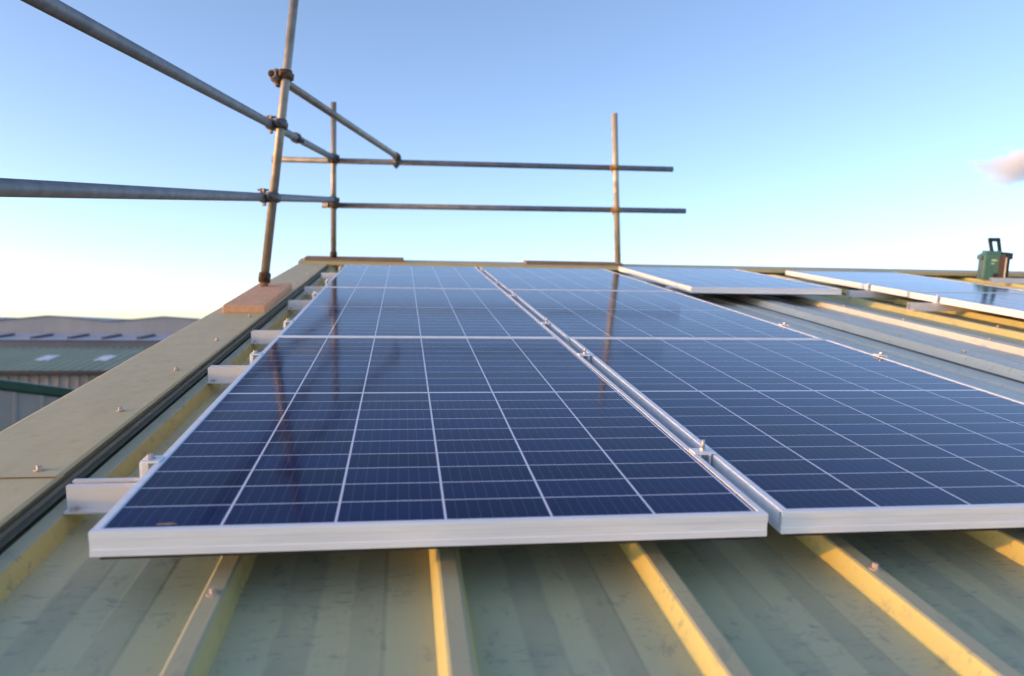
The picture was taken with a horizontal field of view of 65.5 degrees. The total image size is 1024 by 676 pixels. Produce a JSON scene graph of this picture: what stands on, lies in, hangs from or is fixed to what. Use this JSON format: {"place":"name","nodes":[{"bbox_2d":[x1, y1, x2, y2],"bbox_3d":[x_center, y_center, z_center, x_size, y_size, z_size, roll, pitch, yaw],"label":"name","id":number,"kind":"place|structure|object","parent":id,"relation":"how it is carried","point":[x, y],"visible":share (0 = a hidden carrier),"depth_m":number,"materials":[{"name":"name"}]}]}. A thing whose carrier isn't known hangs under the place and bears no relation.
{"place":"outdoors","nodes":[
{"label":"outdoors","id":0,"kind":"place"},
{"bbox_2d":[0,379,75,431],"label":"grey shed","id":1,"kind":"structure","parent":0,"point":[19,401],"depth_m":20.77,"materials":[{"name":"metal"}]},
{"bbox_2d":[0,347,149,388],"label":"green roofed hall","id":2,"kind":"structure","parent":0,"point":[72,367],"depth_m":36.83,"materials":[{"name":"green metal"}]},
{"bbox_2d":[0,0,1023,318],"label":"sky","id":3,"kind":"structure","parent":0,"point":[881,134],"materials":[{"name":"blue"}]},
{"label":"ground","id":4,"kind":"structure","parent":0,"visible":0},
{"bbox_2d":[0,315,199,346],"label":"factory","id":5,"kind":"structure","parent":4,"relation":"on","point":[53,331],"depth_m":66.34,"materials":[{"name":"grey metal"}]},
{"bbox_2d":[0,258,1023,675],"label":"warehouse","id":6,"kind":"structure","parent":4,"relation":"on","point":[774,602],"depth_m":1.22,"materials":[{"name":"beige paint"}]},
{"bbox_2d":[63,477,139,513],"bbox_3d":[0.321,0.284,1.554,2.222,0.045,0.056,0,9,-8],"label":"mounting rail","id":7,"kind":"object","parent":6,"relation":"attached to","point":[93,495],"visible":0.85,"depth_m":1.40,"materials":[{"name":"metal"}]},
{"bbox_2d":[139,453,163,477],"bbox_3d":[-0.642,0.231,1.421,0.033,0.049,0.034,0,9,-8],"label":"end clamp","id":8,"kind":"object","parent":7,"relation":"attached to","point":[145,461],"visible":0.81,"depth_m":1.41,"materials":[{"name":"metal"}]},
{"bbox_2d":[88,337,767,559],"bbox_3d":[-0.208,0.156,2.004,1.002,0.042,1.684,0,9,-8],"label":"solar panel","id":9,"kind":"object","parent":7,"relation":"on","point":[286,445],"visible":1,"depth_m":1.44,"materials":[{"name":"glass"}]},
{"bbox_2d":[689,439,715,464],"bbox_3d":[0.373,0.251,1.564,0.043,0.105,0.032,0,9,-8],"label":"clamp","id":10,"kind":"object","parent":7,"relation":"attached to","point":[703,452],"visible":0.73,"depth_m":1.55,"materials":[{"name":"metal"}]},
{"bbox_2d":[570,338,1023,535],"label":"solar panel","id":11,"kind":"object","parent":7,"relation":"on","point":[805,437],"visible":0.95,"depth_m":1.77,"materials":[{"name":"blue glass"}]},
{"bbox_2d":[207,365,248,383],"bbox_3d":[0.182,0.115,2.563,2.222,0.045,0.056,0,9,-8],"label":"mounting rail","id":12,"kind":"object","parent":6,"relation":"attached to","point":[223,374],"visible":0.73,"depth_m":2.40,"materials":[{"name":"metal"}]},
{"bbox_2d":[250,350,262,363],"bbox_3d":[-0.781,0.062,2.430,0.033,0.049,0.034,0,9,-8],"label":"end clamp","id":13,"kind":"object","parent":12,"relation":"attached to","point":[254,352],"visible":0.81,"depth_m":2.42,"materials":[{"name":"metal"}]},
{"bbox_2d":[577,347,592,361],"bbox_3d":[0.234,0.082,2.572,0.043,0.105,0.032,0,9,-8],"label":"clamp","id":14,"kind":"object","parent":12,"relation":"attached to","point":[585,354],"visible":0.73,"depth_m":2.56,"materials":[{"name":"metal"}]},
{"bbox_2d":[873,352,887,358],"bbox_3d":[1.253,0.072,2.711,0.033,0.049,0.034,0,9,-8],"label":"end clamp","id":15,"kind":"object","parent":12,"relation":"attached to","point":[881,354],"visible":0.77,"depth_m":2.70,"materials":[{"name":"metal"}]},
{"bbox_2d":[223,283,291,312],"bbox_3d":[-1.323,-0.222,4.211,0.203,0.037,1.063,0,9,-8],"label":"sole board","id":16,"kind":"object","parent":6,"relation":"on","point":[257,298],"visible":0.9,"depth_m":3.96,"materials":[{"name":"brown wood"}]},
{"bbox_2d":[259,0,298,285],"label":"scaffold tube","id":17,"kind":"object","parent":16,"relation":"on","point":[279,136],"visible":0.94,"depth_m":4.52,"materials":[{"name":"grey metal"}]},
{"bbox_2d":[258,272,270,282],"bbox_3d":[-1.408,-0.343,4.529,0.070,0.064,0.067,0,0,-6],"label":"scaffold coupler","id":18,"kind":"object","parent":17,"relation":"attached to","point":[264,277],"visible":1,"depth_m":4.50,"materials":[{"name":"metal"}]},
{"bbox_2d":[251,330,281,343],"bbox_3d":[0.089,0.001,3.247,2.222,0.045,0.056,0,9,-8],"label":"mounting rail","id":19,"kind":"object","parent":6,"relation":"attached to","point":[263,336],"visible":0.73,"depth_m":3.09,"materials":[{"name":"metal"}]},
{"bbox_2d":[283,318,292,327],"bbox_3d":[-0.875,-0.052,3.114,0.033,0.049,0.034,0,9,-8],"label":"end clamp","id":20,"kind":"object","parent":19,"relation":"attached to","point":[285,321],"visible":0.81,"depth_m":3.10,"materials":[{"name":"metal"}]},
{"bbox_2d":[277,287,558,337],"bbox_3d":[-0.437,-0.122,3.670,1.002,0.042,1.684,0,9,-8],"label":"solar panel","id":21,"kind":"object","parent":19,"relation":"on","point":[401,312],"visible":0.67,"depth_m":3.39,"materials":[{"name":"blue glass"}]},
{"bbox_2d":[541,317,551,328],"bbox_3d":[0.140,-0.033,3.257,0.043,0.105,0.032,0,9,-8],"label":"clamp","id":22,"kind":"object","parent":19,"relation":"attached to","point":[546,322],"visible":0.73,"depth_m":3.25,"materials":[{"name":"metal"}]},
{"bbox_2d":[509,290,822,345],"bbox_3d":[0.587,-0.117,3.816,1.002,0.042,1.684,0,9,-8],"label":"solar panel","id":23,"kind":"object","parent":19,"relation":"on","point":[569,314],"visible":0.66,"depth_m":3.54,"materials":[{"name":"blue glass"}]},
{"bbox_2d":[288,300,310,309],"bbox_3d":[-0.047,-0.165,4.234,2.222,0.045,0.056,0,9,-8],"label":"mounting rail","id":24,"kind":"object","parent":6,"relation":"attached to","point":[297,304],"visible":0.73,"depth_m":4.08,"materials":[{"name":"metal"}]},
{"bbox_2d":[304,286,322,294],"bbox_3d":[-0.141,-0.279,4.918,2.222,0.045,0.056,0,9,-8],"label":"mounting rail","id":25,"kind":"object","parent":6,"relation":"attached to","point":[309,290],"visible":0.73,"depth_m":4.76,"materials":[{"name":"metal"}]},
{"bbox_2d":[324,265,501,288],"bbox_3d":[-0.665,-0.401,5.335,1.002,0.042,1.684,0,9,-8],"label":"solar panel","id":26,"kind":"object","parent":25,"relation":"on","point":[402,276],"visible":0.73,"depth_m":5.14,"materials":[{"name":"blue glass"}]},
{"bbox_2d":[480,267,674,293],"bbox_3d":[0.356,-0.397,5.480,1.002,0.042,1.684,0,9,-8],"label":"solar panel","id":27,"kind":"object","parent":25,"relation":"on","point":[515,278],"visible":0.66,"depth_m":5.28,"materials":[{"name":"blue glass"}]},
{"bbox_2d":[321,273,336,279],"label":"mounting rail","id":28,"kind":"object","parent":6,"relation":"attached to","point":[329,276],"visible":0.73,"depth_m":5.74,"materials":[{"name":"metal"}]},
{"bbox_2d":[304,256,403,261],"bbox_3d":[-1.381,-0.696,7.004,0.847,0.031,0.190,0,9,-8],"label":"sole board","id":29,"kind":"object","parent":6,"relation":"on","point":[351,258],"visible":1,"depth_m":6.93,"materials":[{"name":"brown wood"}]},
{"bbox_2d":[331,102,335,251],"bbox_3d":[-1.524,-1.342,6.799,0.059,1.304,0.048,0,9,-8],"label":"scaffold tube","id":30,"kind":"object","parent":29,"relation":"on","point":[333,183],"visible":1,"depth_m":6.78,"materials":[{"name":"grey metal"}]},
{"bbox_2d":[0,178,334,202],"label":"scaffold tube","id":31,"kind":"object","parent":30,"relation":"attached to","point":[10,187],"visible":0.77,"depth_m":2.67,"materials":[{"name":"grey metal"}]},
{"bbox_2d":[257,188,280,205],"bbox_3d":[-1.399,-0.808,4.549,0.155,0.106,0.102,0,0,23],"label":"scaffold coupler","id":32,"kind":"object","parent":31,"relation":"attached to","point":[273,196],"visible":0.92,"depth_m":4.51,"materials":[{"name":"grey metal"}]},
{"bbox_2d":[330,194,339,205],"bbox_3d":[-1.523,-1.177,6.783,0.103,0.101,0.154,0,9,-8],"label":"scaffold coupler","id":33,"kind":"object","parent":31,"relation":"attached to","point":[336,200],"visible":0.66,"depth_m":6.74,"materials":[{"name":"grey metal"}]},
{"bbox_2d":[21,0,333,159],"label":"scaffold tube","id":34,"kind":"object","parent":30,"relation":"attached to","point":[61,11],"visible":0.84,"depth_m":2.70,"materials":[{"name":"grey metal"}]},
{"bbox_2d":[265,115,287,133],"bbox_3d":[-1.357,-1.225,4.549,0.155,0.105,0.102,0,0,18],"label":"scaffold coupler","id":35,"kind":"object","parent":34,"relation":"attached to","point":[280,123],"visible":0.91,"depth_m":4.51,"materials":[{"name":"grey metal"}]},
{"bbox_2d":[290,132,304,143],"bbox_3d":[-1.426,-1.323,5.262,0.103,0.070,0.101,0,9,-8],"label":"scaffold coupler","id":36,"kind":"object","parent":34,"relation":"attached to","point":[300,139],"visible":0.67,"depth_m":5.23,"materials":[{"name":"grey metal"}]},
{"bbox_2d":[328,202,339,210],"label":"scaffold coupler","id":37,"kind":"object","parent":30,"relation":"attached to","point":[336,205],"visible":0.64,"depth_m":6.82,"materials":[{"name":"metal"}]},
{"bbox_2d":[328,158,339,166],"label":"scaffold coupler","id":38,"kind":"object","parent":30,"relation":"attached to","point":[336,161],"visible":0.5,"depth_m":6.76,"materials":[{"name":"metal"}]},
{"bbox_2d":[271,156,673,171],"bbox_3d":[-0.289,-1.525,6.991,3.530,0.080,0.048,0,9,-8],"label":"scaffold tube","id":39,"kind":"object","parent":38,"relation":"attached to","point":[473,164],"visible":0.81,"depth_m":6.97,"materials":[{"name":"grey metal"}]},
{"bbox_2d":[392,152,400,168],"bbox_3d":[-0.996,-1.528,6.840,0.092,0.126,0.175,0,0,-7],"label":"scaffold coupler","id":40,"kind":"object","parent":39,"relation":"attached to","point":[396,162],"visible":0.71,"depth_m":6.85,"materials":[{"name":"grey metal"}]},
{"bbox_2d":[267,69,397,157],"bbox_3d":[-1.173,-1.526,5.673,0.048,0.101,2.388,0,0,9],"label":"scaffold tube","id":41,"kind":"object","parent":40,"relation":"attached to","point":[313,101],"visible":0.88,"depth_m":5.37,"materials":[{"name":"grey metal"}]},
{"bbox_2d":[270,68,293,87],"bbox_3d":[-1.329,-1.495,4.557,0.162,0.102,0.102,0,0,24],"label":"scaffold coupler","id":42,"kind":"object","parent":41,"relation":"attached to","point":[285,73],"visible":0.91,"depth_m":4.52,"materials":[{"name":"metal"}]},
{"bbox_2d":[610,163,620,172],"bbox_3d":[0.920,-1.528,7.138,0.099,0.096,0.132,0,9,-8],"label":"scaffold coupler","id":43,"kind":"object","parent":39,"relation":"attached to","point":[615,167],"visible":0.89,"depth_m":7.08,"materials":[{"name":"metal"}]},
{"bbox_2d":[329,153,339,160],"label":"scaffold coupler","id":44,"kind":"object","parent":30,"relation":"attached to","point":[336,156],"visible":0.56,"depth_m":6.69,"materials":[{"name":"grey metal"}]},
{"bbox_2d":[322,202,685,213],"bbox_3d":[-0.024,-1.156,7.090,3.263,0.082,0.048,0,9,-8],"label":"scaffold tube","id":45,"kind":"object","parent":30,"relation":"attached to","point":[501,208],"visible":0.92,"depth_m":7.06,"materials":[{"name":"grey metal"}]},
{"bbox_2d":[611,205,621,214],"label":"scaffold coupler","id":46,"kind":"object","parent":45,"relation":"attached to","point":[616,210],"visible":0.91,"depth_m":7.15,"materials":[{"name":"metal"}]},
{"bbox_2d":[330,251,336,257],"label":"scaffold coupler","id":47,"kind":"object","parent":29,"relation":"attached to","point":[333,254],"visible":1,"depth_m":6.88,"materials":[{"name":"metal"}]},
{"bbox_2d":[523,260,622,265],"bbox_3d":[0.557,-0.683,7.272,0.890,0.025,0.190,0,9,-8],"label":"sole board","id":48,"kind":"object","parent":6,"relation":"on","point":[571,263],"visible":0.89,"depth_m":7.20,"materials":[{"name":"brown wood"}]},
{"bbox_2d":[611,113,620,262],"bbox_3d":[0.934,-1.333,7.138,0.151,1.324,0.055,0,9,-8],"label":"scaffold tube","id":49,"kind":"object","parent":48,"relation":"on","point":[615,158],"visible":1,"depth_m":7.11,"materials":[{"name":"grey metal"}]},
{"bbox_2d":[666,286,806,295],"bbox_3d":[1.529,-0.319,5.407,0.990,0.045,0.056,0,9,-8],"label":"mounting rail","id":50,"kind":"object","parent":6,"relation":"attached to","point":[676,290],"visible":0.12,"depth_m":5.34,"materials":[{"name":"metal"}]},
{"bbox_2d":[618,267,841,295],"bbox_3d":[1.496,-0.432,5.846,1.002,0.042,1.684,0,9,-8],"label":"solar panel","id":51,"kind":"object","parent":50,"relation":"on","point":[713,281],"visible":1,"depth_m":5.43,"materials":[{"name":"blue glass"}]},
{"bbox_2d":[846,290,907,297],"bbox_3d":[2.948,-0.301,5.569,1.275,0.045,0.056,0,9,-8],"label":"mounting rail","id":52,"kind":"object","parent":6,"relation":"attached to","point":[861,294],"visible":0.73,"depth_m":5.49,"materials":[{"name":"metal"}]},
{"bbox_2d":[785,270,1023,297],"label":"solar panel","id":53,"kind":"object","parent":52,"relation":"on","point":[899,284],"visible":0.88,"depth_m":5.84,"materials":[{"name":"blue glass"}]},
{"bbox_2d":[907,302,983,311],"bbox_3d":[3.033,-0.185,4.873,1.295,0.045,0.056,0,9,-8],"label":"mounting rail","id":54,"kind":"object","parent":6,"relation":"attached to","point":[913,306],"visible":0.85,"depth_m":4.80,"materials":[{"name":"metal"}]},
{"bbox_2d":[933,295,940,302],"bbox_3d":[2.572,-0.236,4.810,0.033,0.049,0.034,0,9,-8],"label":"end clamp","id":55,"kind":"object","parent":54,"relation":"attached to","point":[935,298],"visible":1,"depth_m":4.80,"materials":[{"name":"metal"}]},
{"bbox_2d":[908,292,1023,318],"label":"solar panel","id":56,"kind":"object","parent":54,"relation":"on","point":[1009,304],"visible":1,"depth_m":4.72,"materials":[{"name":"blue glass"}]},
{"bbox_2d":[977,238,1012,280],"bbox_3d":[4.429,-0.726,7.308,0.256,0.389,0.190,4,10,14],"label":"tool case","id":57,"kind":"object","parent":6,"relation":"on","point":[992,263],"visible":0.91,"depth_m":7.25,"materials":[{"name":"green plastic"}]},
{"bbox_2d":[989,278,1023,283],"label":"mounting rail","id":58,"kind":"object","parent":6,"relation":"on","point":[1009,280],"visible":1,"depth_m":7.10,"materials":[{"name":"metal"}]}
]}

